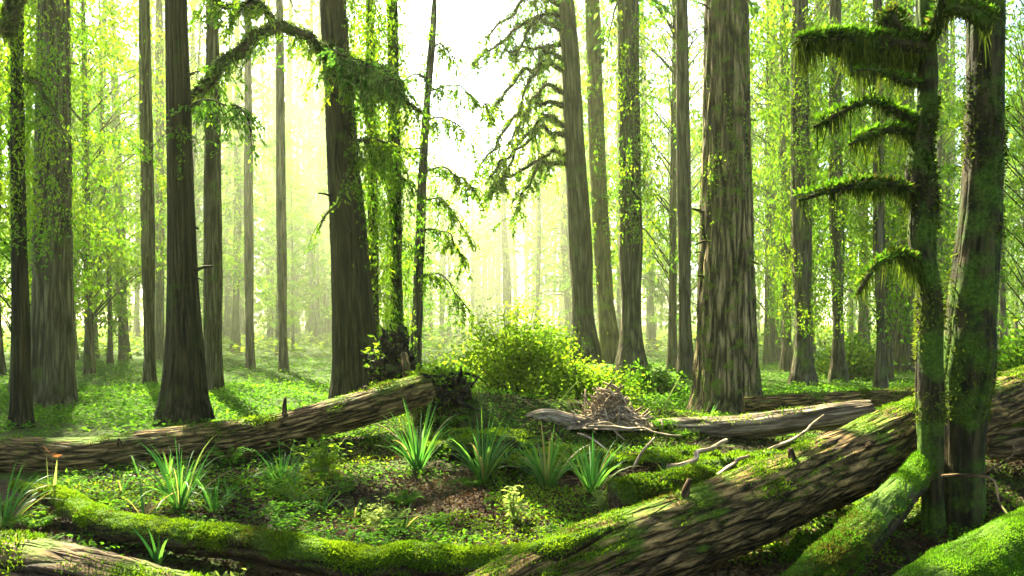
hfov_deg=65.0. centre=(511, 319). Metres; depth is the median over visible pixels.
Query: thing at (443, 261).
forest tree
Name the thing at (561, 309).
forest tree
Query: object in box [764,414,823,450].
stick
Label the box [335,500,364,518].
ground plant
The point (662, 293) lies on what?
forest tree
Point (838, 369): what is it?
slim tree
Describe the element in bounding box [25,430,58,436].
ground plant
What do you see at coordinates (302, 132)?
forest tree
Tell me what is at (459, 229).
forest tree
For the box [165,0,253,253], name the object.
forest tree
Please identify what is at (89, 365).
leafy tree
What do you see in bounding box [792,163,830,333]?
forest tree
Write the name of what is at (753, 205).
forest tree
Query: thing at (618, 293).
forest tree
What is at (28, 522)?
ground plant
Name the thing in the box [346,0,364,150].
forest tree
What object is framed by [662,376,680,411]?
dry stalk
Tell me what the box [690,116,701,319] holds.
forest tree
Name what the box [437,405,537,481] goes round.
strap fern
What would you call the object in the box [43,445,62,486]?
mushroom
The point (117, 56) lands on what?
forest tree
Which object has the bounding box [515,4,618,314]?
forest tree
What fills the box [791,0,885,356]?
forest tree
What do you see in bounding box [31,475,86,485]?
ground plant
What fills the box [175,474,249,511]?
grass clump
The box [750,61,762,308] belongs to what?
forest tree
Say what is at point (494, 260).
forest tree
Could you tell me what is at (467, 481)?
ground plant
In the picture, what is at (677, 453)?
moss hummock
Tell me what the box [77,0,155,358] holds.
forest tree
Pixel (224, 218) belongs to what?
forest tree
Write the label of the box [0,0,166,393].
leafy tree
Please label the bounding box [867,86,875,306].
forest tree
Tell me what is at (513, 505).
pale plant
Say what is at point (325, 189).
forest tree
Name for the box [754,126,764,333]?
forest tree
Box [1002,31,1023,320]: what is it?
forest tree
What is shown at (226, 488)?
ground plant
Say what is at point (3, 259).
forest tree
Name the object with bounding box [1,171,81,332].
forest tree
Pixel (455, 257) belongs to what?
forest tree
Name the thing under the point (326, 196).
forest tree
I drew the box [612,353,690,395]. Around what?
shrub
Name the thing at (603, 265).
yellowish tree
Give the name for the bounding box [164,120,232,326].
forest tree
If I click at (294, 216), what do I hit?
forest tree
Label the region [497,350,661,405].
shrub
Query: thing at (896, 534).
ground plant
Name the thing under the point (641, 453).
twig
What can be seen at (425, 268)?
forest tree
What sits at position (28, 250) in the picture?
forest tree
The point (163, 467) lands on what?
ground plant
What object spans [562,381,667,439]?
root mass
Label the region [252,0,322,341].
forest tree
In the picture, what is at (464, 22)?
sky
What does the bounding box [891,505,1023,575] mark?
mossy log
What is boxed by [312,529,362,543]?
ground plant
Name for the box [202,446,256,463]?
ground plant
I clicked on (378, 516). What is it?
pale plant
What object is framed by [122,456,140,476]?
ground plant
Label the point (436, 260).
forest tree
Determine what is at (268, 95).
forest tree
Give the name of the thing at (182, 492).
grass clump
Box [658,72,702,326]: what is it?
forest tree
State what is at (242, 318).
forest tree
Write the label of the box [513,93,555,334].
forest tree
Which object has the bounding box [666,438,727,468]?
stick
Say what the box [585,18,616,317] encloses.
forest tree
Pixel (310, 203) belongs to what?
forest tree
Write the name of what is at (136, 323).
forest tree
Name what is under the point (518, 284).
forest tree
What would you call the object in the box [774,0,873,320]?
forest tree
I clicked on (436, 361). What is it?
shrub
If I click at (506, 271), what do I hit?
forest tree
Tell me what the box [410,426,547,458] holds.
moss hummock
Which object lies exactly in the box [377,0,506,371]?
leaning sapling
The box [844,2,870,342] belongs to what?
forest tree
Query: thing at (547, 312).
forest tree
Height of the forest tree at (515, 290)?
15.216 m
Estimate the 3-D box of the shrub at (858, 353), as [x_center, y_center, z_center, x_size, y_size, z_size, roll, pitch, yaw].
[10.139,1.051,24.021,3.258,1.733,2.332,0,0,24]
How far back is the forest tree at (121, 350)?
35.33 m
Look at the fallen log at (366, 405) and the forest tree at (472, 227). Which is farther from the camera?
the forest tree at (472, 227)
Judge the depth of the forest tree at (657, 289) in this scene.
92.72 m
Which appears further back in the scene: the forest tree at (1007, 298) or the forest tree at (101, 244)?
the forest tree at (1007, 298)
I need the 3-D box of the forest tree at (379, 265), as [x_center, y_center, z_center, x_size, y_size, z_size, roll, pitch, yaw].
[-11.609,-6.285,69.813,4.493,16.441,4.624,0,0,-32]
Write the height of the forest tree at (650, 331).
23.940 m
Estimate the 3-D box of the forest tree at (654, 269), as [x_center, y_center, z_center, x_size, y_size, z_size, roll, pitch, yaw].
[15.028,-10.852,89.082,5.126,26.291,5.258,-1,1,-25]
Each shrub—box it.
[416,353,480,391]
[429,295,607,397]
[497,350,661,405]
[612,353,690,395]
[812,327,910,380]
[997,315,1023,371]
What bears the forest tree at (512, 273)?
on the forest floor
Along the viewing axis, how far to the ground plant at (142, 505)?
6.74 m
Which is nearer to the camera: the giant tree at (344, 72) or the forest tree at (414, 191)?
the giant tree at (344, 72)
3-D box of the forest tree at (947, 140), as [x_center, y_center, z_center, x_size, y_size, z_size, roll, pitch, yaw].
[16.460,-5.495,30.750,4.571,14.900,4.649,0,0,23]
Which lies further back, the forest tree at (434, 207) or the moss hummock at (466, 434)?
the forest tree at (434, 207)
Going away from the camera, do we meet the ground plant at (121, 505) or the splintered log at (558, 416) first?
the ground plant at (121, 505)
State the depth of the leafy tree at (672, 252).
25.83 m
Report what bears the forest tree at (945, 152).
on the forest floor
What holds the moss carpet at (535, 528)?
on the forest floor
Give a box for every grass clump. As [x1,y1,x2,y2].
[0,461,60,528]
[117,433,240,512]
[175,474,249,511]
[239,432,320,493]
[294,484,348,511]
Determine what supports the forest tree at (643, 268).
on the forest floor
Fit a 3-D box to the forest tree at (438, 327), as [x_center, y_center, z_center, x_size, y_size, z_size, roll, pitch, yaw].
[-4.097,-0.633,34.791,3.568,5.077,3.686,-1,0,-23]
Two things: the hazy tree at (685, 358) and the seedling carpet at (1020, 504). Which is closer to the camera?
the seedling carpet at (1020, 504)
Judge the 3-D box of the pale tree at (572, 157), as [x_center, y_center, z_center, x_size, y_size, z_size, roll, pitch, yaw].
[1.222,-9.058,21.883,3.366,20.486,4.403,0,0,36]
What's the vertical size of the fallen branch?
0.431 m
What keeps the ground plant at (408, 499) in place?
on the forest floor
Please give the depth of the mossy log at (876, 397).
13.33 m
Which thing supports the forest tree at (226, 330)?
on the forest floor
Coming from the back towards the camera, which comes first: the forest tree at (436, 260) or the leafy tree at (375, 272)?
the forest tree at (436, 260)
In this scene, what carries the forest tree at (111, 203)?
on the forest floor
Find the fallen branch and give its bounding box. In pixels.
[941,444,1014,512]
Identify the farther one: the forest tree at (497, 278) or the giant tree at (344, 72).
the forest tree at (497, 278)
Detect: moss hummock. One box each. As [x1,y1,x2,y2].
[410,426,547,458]
[496,442,637,475]
[633,442,723,471]
[683,448,783,473]
[784,526,832,558]
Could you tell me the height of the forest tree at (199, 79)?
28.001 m
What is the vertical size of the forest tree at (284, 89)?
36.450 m
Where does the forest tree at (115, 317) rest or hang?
on the forest floor
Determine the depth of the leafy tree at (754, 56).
24.66 m
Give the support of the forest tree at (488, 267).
on the forest floor
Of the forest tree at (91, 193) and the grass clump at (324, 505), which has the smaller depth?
the grass clump at (324, 505)
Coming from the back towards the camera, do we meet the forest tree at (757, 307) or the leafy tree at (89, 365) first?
the forest tree at (757, 307)
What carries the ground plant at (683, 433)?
on the forest floor
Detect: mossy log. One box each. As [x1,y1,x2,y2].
[7,479,613,575]
[604,460,716,510]
[742,386,914,410]
[778,449,938,575]
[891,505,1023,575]
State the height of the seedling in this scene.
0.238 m
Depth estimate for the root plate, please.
10.67 m
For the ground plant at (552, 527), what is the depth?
5.80 m
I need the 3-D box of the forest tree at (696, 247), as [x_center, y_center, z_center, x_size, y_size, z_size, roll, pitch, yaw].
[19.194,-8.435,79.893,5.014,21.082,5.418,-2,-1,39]
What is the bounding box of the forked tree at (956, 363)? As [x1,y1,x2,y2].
[788,0,1009,538]
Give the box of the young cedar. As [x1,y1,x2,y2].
[0,0,79,429]
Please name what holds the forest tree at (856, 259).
on the forest floor
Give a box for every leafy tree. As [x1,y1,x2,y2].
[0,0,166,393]
[0,0,201,376]
[73,0,290,304]
[348,0,401,338]
[365,0,428,372]
[536,0,791,371]
[654,0,893,364]
[675,0,945,359]
[751,0,1023,381]
[890,0,1023,327]
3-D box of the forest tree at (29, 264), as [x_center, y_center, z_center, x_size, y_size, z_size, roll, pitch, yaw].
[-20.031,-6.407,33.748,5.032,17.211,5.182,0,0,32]
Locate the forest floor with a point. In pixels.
(276, 375)
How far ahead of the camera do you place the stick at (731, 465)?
7.52 m
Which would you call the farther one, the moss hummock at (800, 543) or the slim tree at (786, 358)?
the slim tree at (786, 358)
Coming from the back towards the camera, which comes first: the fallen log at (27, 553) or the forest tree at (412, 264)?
the forest tree at (412, 264)
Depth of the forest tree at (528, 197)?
93.58 m
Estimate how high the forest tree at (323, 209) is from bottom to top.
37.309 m
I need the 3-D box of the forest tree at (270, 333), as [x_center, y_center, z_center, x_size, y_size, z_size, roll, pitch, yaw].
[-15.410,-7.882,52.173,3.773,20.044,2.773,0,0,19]
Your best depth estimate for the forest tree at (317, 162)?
40.06 m
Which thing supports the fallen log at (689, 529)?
on the forest floor
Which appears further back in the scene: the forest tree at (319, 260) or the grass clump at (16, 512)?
the forest tree at (319, 260)
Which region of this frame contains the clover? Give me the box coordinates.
[0,350,1000,434]
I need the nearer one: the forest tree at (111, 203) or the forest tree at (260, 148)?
the forest tree at (111, 203)
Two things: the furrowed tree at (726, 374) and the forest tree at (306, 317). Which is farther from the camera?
the forest tree at (306, 317)
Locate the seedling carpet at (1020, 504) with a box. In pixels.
[1,388,1023,566]
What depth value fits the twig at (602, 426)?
10.23 m
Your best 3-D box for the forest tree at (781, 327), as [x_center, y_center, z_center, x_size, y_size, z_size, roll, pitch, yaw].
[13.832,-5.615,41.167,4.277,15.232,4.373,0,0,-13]
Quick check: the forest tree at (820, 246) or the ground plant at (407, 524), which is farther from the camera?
the forest tree at (820, 246)
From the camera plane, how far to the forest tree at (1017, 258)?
41.57 m
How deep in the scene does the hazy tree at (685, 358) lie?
21.85 m
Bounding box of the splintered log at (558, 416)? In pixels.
[525,408,597,430]
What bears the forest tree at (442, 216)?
on the forest floor
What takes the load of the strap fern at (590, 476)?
on the forest floor
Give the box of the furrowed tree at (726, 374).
[686,0,772,415]
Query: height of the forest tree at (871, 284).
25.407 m
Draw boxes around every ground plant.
[0,510,61,528]
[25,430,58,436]
[25,482,103,498]
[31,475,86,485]
[98,497,138,510]
[100,474,133,495]
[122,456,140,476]
[122,477,177,514]
[127,524,176,564]
[148,448,178,476]
[149,471,212,490]
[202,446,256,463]
[212,479,241,499]
[243,470,310,491]
[248,500,329,527]
[266,518,333,535]
[281,467,310,487]
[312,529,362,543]
[324,518,412,546]
[325,475,374,491]
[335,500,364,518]
[353,431,383,441]
[384,490,425,505]
[405,503,421,529]
[418,511,451,524]
[430,415,471,425]
[448,476,496,486]
[535,525,561,533]
[648,418,676,427]
[668,430,695,436]
[776,548,801,559]
[888,530,907,538]
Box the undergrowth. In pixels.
[2,325,1023,359]
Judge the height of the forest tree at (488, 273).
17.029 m
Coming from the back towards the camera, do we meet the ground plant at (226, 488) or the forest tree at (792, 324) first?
the forest tree at (792, 324)
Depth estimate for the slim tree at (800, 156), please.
20.80 m
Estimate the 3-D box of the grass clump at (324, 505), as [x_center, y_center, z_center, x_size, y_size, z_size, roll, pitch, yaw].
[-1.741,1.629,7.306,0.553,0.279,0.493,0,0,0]
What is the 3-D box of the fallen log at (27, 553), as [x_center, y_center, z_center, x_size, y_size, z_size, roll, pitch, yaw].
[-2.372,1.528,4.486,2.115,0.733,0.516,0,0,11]
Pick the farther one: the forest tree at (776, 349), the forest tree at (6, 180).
the forest tree at (6, 180)
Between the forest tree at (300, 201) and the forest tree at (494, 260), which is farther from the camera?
the forest tree at (300, 201)
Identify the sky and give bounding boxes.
[1,0,1023,325]
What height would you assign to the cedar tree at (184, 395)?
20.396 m
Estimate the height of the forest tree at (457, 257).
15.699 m
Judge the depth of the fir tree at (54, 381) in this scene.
14.95 m
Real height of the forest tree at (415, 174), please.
12.351 m
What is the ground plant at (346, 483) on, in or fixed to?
on the forest floor
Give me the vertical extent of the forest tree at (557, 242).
15.099 m
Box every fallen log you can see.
[0,372,435,472]
[0,528,211,575]
[465,364,1023,575]
[649,399,874,438]
[985,422,1023,459]
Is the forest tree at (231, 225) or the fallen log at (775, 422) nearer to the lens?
the fallen log at (775, 422)
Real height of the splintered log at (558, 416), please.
0.280 m
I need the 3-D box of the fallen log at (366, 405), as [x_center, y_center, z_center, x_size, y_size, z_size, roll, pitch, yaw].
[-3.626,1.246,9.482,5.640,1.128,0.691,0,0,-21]
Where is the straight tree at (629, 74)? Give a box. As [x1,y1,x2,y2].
[553,0,671,383]
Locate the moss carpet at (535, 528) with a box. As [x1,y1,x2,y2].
[1,390,1023,574]
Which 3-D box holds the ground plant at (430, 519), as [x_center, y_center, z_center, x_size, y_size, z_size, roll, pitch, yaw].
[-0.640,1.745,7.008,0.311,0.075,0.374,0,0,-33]
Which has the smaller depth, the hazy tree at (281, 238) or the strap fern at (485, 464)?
the strap fern at (485, 464)
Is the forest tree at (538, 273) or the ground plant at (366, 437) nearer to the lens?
the ground plant at (366, 437)
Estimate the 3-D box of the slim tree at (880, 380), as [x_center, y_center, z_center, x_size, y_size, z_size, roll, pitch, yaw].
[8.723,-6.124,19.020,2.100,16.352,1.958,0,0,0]
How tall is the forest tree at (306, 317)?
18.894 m
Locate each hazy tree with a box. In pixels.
[139,0,229,384]
[155,0,202,361]
[164,0,268,368]
[203,0,225,392]
[228,0,317,371]
[615,0,764,379]
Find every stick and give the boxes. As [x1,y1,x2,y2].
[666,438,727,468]
[717,455,749,474]
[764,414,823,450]
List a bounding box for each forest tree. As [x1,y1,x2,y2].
[0,0,135,315]
[0,1,31,320]
[0,3,37,375]
[0,14,93,314]
[0,48,9,276]
[0,180,10,321]
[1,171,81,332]
[7,9,73,325]
[28,62,139,361]
[30,2,124,359]
[35,1,104,322]
[73,7,164,359]
[75,0,155,356]
[75,26,129,327]
[76,74,110,330]
[76,80,140,321]
[77,0,138,365]
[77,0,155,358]
[99,71,166,342]
[102,191,131,335]
[110,111,136,341]
[120,0,197,325]
[122,160,143,332]
[127,142,142,320]
[131,138,166,310]
[132,30,165,323]
[135,0,202,244]
[154,1,229,176]
[154,88,231,323]
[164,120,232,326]
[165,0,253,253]
[165,3,205,307]
[195,31,224,329]
[196,10,288,352]
[196,20,264,342]
[197,29,233,325]
[197,76,229,328]
[200,75,260,328]
[200,84,255,310]
[221,66,275,339]
[221,77,264,319]
[222,11,265,305]
[224,21,319,344]
[228,120,324,354]
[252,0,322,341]
[252,51,302,345]
[253,87,305,337]
[253,99,304,333]
[253,128,275,336]
[256,58,330,339]
[256,93,308,317]
[256,101,321,333]
[257,47,301,193]
[257,159,327,352]
[266,0,330,342]
[285,0,353,341]
[285,50,313,332]
[290,41,384,315]
[292,98,321,312]
[292,103,321,335]
[292,130,316,317]
[293,123,331,323]
[294,79,319,332]
[297,50,329,344]
[299,160,330,333]
[303,157,331,331]
[311,84,331,337]
[312,27,356,301]
[323,12,451,329]
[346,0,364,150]
[367,185,386,334]
[377,57,426,311]
[379,109,416,311]
[382,249,461,348]
[401,78,429,345]
[402,191,448,350]
[403,171,435,330]
[403,173,436,322]
[403,182,439,321]
[404,153,448,338]
[406,158,428,277]
[424,175,468,343]
[425,153,462,340]
[426,158,460,271]
[426,189,445,325]
[432,156,467,337]
[432,176,470,329]
[433,180,470,335]
[446,173,503,336]
[446,174,471,334]
[446,200,470,332]
[447,177,501,339]
[447,186,501,328]
[451,176,502,322]
[464,156,550,343]
[468,198,502,330]
[475,156,519,338]
[479,183,502,317]
[480,156,517,333]
[485,178,529,330]
[487,157,507,331]
[488,184,523,324]
[491,157,533,328]
[492,195,521,326]
[501,156,543,333]
[506,0,620,349]
[512,3,596,341]
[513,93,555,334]
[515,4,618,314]
[516,6,562,335]
[516,87,554,328]
[517,148,541,238]
[518,62,557,335]
[519,18,553,327]
[523,140,558,326]
[537,31,620,322]
[539,200,559,330]
[541,36,560,324]
[541,111,560,324]
[551,0,616,329]
[584,87,614,324]
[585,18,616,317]
[591,1,668,305]
[591,217,597,331]
[593,0,696,351]
[595,104,614,337]
[600,5,642,333]
[614,79,665,312]
[640,107,666,322]
[640,133,664,335]
[641,114,699,325]
[641,170,668,335]
[642,183,668,333]
[643,90,698,323]
[650,0,701,328]
[650,2,702,355]
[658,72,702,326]
[663,0,701,323]
[690,1,764,314]
[690,29,772,306]
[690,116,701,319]
[691,163,698,322]
[696,116,779,311]
[749,0,828,360]
[750,40,765,327]
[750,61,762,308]
[753,90,794,347]
[754,7,874,349]
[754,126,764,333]
[755,39,764,319]
[763,88,823,343]
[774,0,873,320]
[790,187,826,328]
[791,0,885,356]
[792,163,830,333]
[823,77,871,335]
[823,117,916,324]
[829,164,875,339]
[841,0,885,357]
[841,0,937,373]
[842,84,873,330]
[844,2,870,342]
[844,159,871,330]
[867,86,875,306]
[914,0,965,302]
[914,0,1013,319]
[914,22,965,271]
[950,144,1017,328]
[951,115,1023,349]
[957,0,1017,249]
[997,1,1023,352]
[997,27,1023,323]
[999,129,1023,327]
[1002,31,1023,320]
[1003,26,1023,313]
[1004,96,1023,336]
[1005,111,1022,334]
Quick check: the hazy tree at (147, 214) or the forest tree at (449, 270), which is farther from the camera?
the forest tree at (449, 270)
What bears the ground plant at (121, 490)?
on the forest floor
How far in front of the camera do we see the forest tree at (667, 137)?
39.26 m
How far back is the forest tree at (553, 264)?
86.64 m
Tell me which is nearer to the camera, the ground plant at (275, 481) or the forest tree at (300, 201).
the ground plant at (275, 481)
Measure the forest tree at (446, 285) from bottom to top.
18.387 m
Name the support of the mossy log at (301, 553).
on the forest floor
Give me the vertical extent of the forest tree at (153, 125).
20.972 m
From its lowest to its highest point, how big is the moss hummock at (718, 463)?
0.659 m
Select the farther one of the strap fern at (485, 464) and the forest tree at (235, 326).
the forest tree at (235, 326)
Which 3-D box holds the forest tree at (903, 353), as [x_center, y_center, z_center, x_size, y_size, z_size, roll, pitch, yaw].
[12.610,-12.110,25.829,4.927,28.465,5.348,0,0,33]
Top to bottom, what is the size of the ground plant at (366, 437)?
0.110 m
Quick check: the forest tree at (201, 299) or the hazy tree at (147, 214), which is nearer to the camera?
the hazy tree at (147, 214)
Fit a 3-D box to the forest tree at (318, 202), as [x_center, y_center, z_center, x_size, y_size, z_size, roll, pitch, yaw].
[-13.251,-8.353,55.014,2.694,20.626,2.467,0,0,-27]
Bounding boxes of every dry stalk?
[558,381,577,403]
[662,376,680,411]
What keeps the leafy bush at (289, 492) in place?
on the forest floor
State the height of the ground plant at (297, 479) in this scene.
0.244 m
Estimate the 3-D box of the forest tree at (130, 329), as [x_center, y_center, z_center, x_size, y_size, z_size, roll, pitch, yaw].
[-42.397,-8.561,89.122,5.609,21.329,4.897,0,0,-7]
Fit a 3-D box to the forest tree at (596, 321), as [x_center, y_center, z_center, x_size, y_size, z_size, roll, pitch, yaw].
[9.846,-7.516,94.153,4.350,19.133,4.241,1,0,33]
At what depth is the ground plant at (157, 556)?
5.61 m
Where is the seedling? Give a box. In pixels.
[223,568,245,575]
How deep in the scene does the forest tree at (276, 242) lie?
81.36 m
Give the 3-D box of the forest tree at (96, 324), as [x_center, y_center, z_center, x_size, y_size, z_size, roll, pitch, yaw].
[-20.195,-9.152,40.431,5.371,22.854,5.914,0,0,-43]
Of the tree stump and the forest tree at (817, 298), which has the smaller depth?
the tree stump
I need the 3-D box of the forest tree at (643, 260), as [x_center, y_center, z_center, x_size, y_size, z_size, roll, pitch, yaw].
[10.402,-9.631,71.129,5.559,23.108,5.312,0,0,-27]
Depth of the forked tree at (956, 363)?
6.29 m
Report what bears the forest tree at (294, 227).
on the forest floor
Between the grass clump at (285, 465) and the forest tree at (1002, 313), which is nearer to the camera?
the grass clump at (285, 465)
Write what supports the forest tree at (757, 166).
on the forest floor
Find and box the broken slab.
[400,352,413,376]
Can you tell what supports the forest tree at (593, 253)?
on the forest floor
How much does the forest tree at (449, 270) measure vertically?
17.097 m
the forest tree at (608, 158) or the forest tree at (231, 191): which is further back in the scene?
the forest tree at (231, 191)
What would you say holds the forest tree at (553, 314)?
on the forest floor
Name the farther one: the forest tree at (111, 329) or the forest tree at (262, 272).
the forest tree at (262, 272)
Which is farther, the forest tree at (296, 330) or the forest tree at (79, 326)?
the forest tree at (296, 330)
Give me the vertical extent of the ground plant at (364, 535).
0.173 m
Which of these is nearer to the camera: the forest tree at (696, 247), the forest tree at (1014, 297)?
the forest tree at (1014, 297)
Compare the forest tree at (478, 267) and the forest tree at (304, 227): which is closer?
the forest tree at (478, 267)
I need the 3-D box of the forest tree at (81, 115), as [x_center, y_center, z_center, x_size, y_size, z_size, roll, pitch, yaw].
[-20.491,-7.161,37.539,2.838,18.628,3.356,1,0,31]
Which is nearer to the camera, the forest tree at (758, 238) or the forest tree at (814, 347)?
the forest tree at (814, 347)
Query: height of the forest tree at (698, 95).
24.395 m
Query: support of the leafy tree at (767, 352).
on the forest floor
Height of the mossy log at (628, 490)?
0.454 m
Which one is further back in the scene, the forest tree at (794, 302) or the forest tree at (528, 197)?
the forest tree at (528, 197)
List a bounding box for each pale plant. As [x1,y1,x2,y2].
[360,496,415,537]
[503,485,528,522]
[589,481,609,513]
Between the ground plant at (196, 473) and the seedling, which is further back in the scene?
the ground plant at (196, 473)
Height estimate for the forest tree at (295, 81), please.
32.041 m
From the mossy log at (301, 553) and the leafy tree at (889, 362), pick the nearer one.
the mossy log at (301, 553)
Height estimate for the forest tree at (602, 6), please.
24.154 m
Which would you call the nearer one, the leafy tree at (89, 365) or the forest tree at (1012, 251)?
the leafy tree at (89, 365)
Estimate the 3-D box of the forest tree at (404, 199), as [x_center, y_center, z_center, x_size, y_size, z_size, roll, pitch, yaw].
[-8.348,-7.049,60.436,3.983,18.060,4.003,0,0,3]
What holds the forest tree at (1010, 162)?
on the forest floor
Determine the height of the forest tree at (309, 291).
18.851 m
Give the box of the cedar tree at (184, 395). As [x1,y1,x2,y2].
[141,0,267,426]
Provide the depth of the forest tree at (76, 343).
35.50 m
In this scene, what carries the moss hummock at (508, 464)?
on the forest floor
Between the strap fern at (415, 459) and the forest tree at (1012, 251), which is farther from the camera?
the forest tree at (1012, 251)
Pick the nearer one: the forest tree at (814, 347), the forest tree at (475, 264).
the forest tree at (814, 347)
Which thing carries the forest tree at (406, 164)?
on the forest floor
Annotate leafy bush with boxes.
[255,468,340,503]
[258,432,352,475]
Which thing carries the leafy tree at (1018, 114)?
on the forest floor
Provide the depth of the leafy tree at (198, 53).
35.68 m
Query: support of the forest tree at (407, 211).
on the forest floor
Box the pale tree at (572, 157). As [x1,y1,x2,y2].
[463,0,601,363]
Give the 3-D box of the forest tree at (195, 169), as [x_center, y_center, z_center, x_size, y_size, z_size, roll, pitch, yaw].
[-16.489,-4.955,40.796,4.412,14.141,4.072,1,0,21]
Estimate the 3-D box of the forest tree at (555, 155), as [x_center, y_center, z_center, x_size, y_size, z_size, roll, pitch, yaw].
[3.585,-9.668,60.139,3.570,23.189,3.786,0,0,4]
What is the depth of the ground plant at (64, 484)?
7.20 m
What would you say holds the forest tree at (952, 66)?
on the forest floor
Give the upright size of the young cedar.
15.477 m
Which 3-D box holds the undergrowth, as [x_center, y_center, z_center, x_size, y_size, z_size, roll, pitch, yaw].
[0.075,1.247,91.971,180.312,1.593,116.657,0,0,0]
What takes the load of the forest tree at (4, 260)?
on the forest floor
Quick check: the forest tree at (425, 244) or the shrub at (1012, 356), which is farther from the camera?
the forest tree at (425, 244)
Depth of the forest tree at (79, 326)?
48.62 m
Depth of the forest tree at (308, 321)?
85.63 m
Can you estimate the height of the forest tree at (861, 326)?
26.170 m
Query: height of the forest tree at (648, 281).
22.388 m
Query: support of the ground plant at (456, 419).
on the forest floor
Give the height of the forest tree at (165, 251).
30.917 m
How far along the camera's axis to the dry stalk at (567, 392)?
11.29 m
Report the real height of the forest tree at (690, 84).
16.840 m
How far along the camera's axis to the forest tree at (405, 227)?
54.14 m
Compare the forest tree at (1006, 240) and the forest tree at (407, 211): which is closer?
the forest tree at (1006, 240)
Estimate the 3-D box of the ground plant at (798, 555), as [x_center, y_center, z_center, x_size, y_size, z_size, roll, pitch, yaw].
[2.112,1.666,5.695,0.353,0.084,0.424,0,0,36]
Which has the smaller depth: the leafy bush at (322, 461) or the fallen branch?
the fallen branch
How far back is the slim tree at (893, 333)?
29.75 m
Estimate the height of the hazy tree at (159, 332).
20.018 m
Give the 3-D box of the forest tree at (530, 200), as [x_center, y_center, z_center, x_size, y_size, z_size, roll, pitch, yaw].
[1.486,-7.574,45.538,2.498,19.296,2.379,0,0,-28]
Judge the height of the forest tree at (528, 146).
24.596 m
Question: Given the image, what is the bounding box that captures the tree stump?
[360,320,422,385]
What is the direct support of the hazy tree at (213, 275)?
on the forest floor
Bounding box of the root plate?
[405,362,479,413]
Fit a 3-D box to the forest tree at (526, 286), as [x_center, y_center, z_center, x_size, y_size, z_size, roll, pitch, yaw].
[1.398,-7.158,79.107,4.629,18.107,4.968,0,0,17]
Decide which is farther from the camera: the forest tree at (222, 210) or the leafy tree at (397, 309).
the forest tree at (222, 210)
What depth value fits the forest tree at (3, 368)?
25.61 m
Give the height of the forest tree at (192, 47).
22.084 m
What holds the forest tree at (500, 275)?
on the forest floor
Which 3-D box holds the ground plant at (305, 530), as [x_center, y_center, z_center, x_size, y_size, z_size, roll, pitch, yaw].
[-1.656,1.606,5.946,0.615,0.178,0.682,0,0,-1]
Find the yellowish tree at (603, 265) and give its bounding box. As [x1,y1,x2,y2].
[574,0,672,363]
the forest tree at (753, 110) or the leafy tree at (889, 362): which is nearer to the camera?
the leafy tree at (889, 362)
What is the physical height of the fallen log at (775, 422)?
0.609 m
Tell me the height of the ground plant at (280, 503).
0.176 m
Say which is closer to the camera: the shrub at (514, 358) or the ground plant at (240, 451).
the ground plant at (240, 451)
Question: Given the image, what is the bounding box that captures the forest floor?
[0,325,1023,575]
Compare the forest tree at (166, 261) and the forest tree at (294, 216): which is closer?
the forest tree at (294, 216)
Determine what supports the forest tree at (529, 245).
on the forest floor
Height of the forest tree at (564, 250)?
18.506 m
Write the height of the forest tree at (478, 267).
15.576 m
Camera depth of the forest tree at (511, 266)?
82.09 m
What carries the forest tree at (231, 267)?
on the forest floor
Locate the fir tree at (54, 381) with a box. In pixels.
[0,0,111,409]
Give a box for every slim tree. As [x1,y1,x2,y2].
[752,0,816,370]
[757,0,841,384]
[809,0,872,381]
[830,0,916,389]
[872,0,916,359]
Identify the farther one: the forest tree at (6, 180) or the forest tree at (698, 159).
the forest tree at (6, 180)
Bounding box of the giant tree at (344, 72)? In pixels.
[188,0,435,398]
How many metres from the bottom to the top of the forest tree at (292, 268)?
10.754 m
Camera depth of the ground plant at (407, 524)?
6.81 m
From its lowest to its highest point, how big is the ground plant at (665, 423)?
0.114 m
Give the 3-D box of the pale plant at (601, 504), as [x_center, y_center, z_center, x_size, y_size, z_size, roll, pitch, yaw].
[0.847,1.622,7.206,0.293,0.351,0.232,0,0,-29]
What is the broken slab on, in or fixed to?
on the tree stump
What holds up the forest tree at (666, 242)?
on the forest floor
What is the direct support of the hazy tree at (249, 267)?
on the forest floor
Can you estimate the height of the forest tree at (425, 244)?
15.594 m
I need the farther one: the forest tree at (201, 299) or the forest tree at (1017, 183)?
the forest tree at (201, 299)
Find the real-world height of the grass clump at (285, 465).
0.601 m
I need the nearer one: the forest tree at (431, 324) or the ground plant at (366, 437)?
the ground plant at (366, 437)
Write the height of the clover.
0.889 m
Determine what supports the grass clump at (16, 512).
on the forest floor
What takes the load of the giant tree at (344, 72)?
on the forest floor
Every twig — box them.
[577,433,607,450]
[588,425,681,436]
[631,437,654,469]
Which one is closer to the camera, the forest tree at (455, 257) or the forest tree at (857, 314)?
the forest tree at (857, 314)
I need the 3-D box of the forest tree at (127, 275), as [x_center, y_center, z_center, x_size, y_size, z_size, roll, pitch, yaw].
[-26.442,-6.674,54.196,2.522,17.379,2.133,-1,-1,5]
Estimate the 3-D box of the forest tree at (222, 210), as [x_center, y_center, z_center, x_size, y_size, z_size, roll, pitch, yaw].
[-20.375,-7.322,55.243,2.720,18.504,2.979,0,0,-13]
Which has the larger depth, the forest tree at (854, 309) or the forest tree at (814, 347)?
the forest tree at (854, 309)
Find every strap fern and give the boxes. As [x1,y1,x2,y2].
[373,397,465,471]
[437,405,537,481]
[493,423,601,489]
[555,435,643,493]

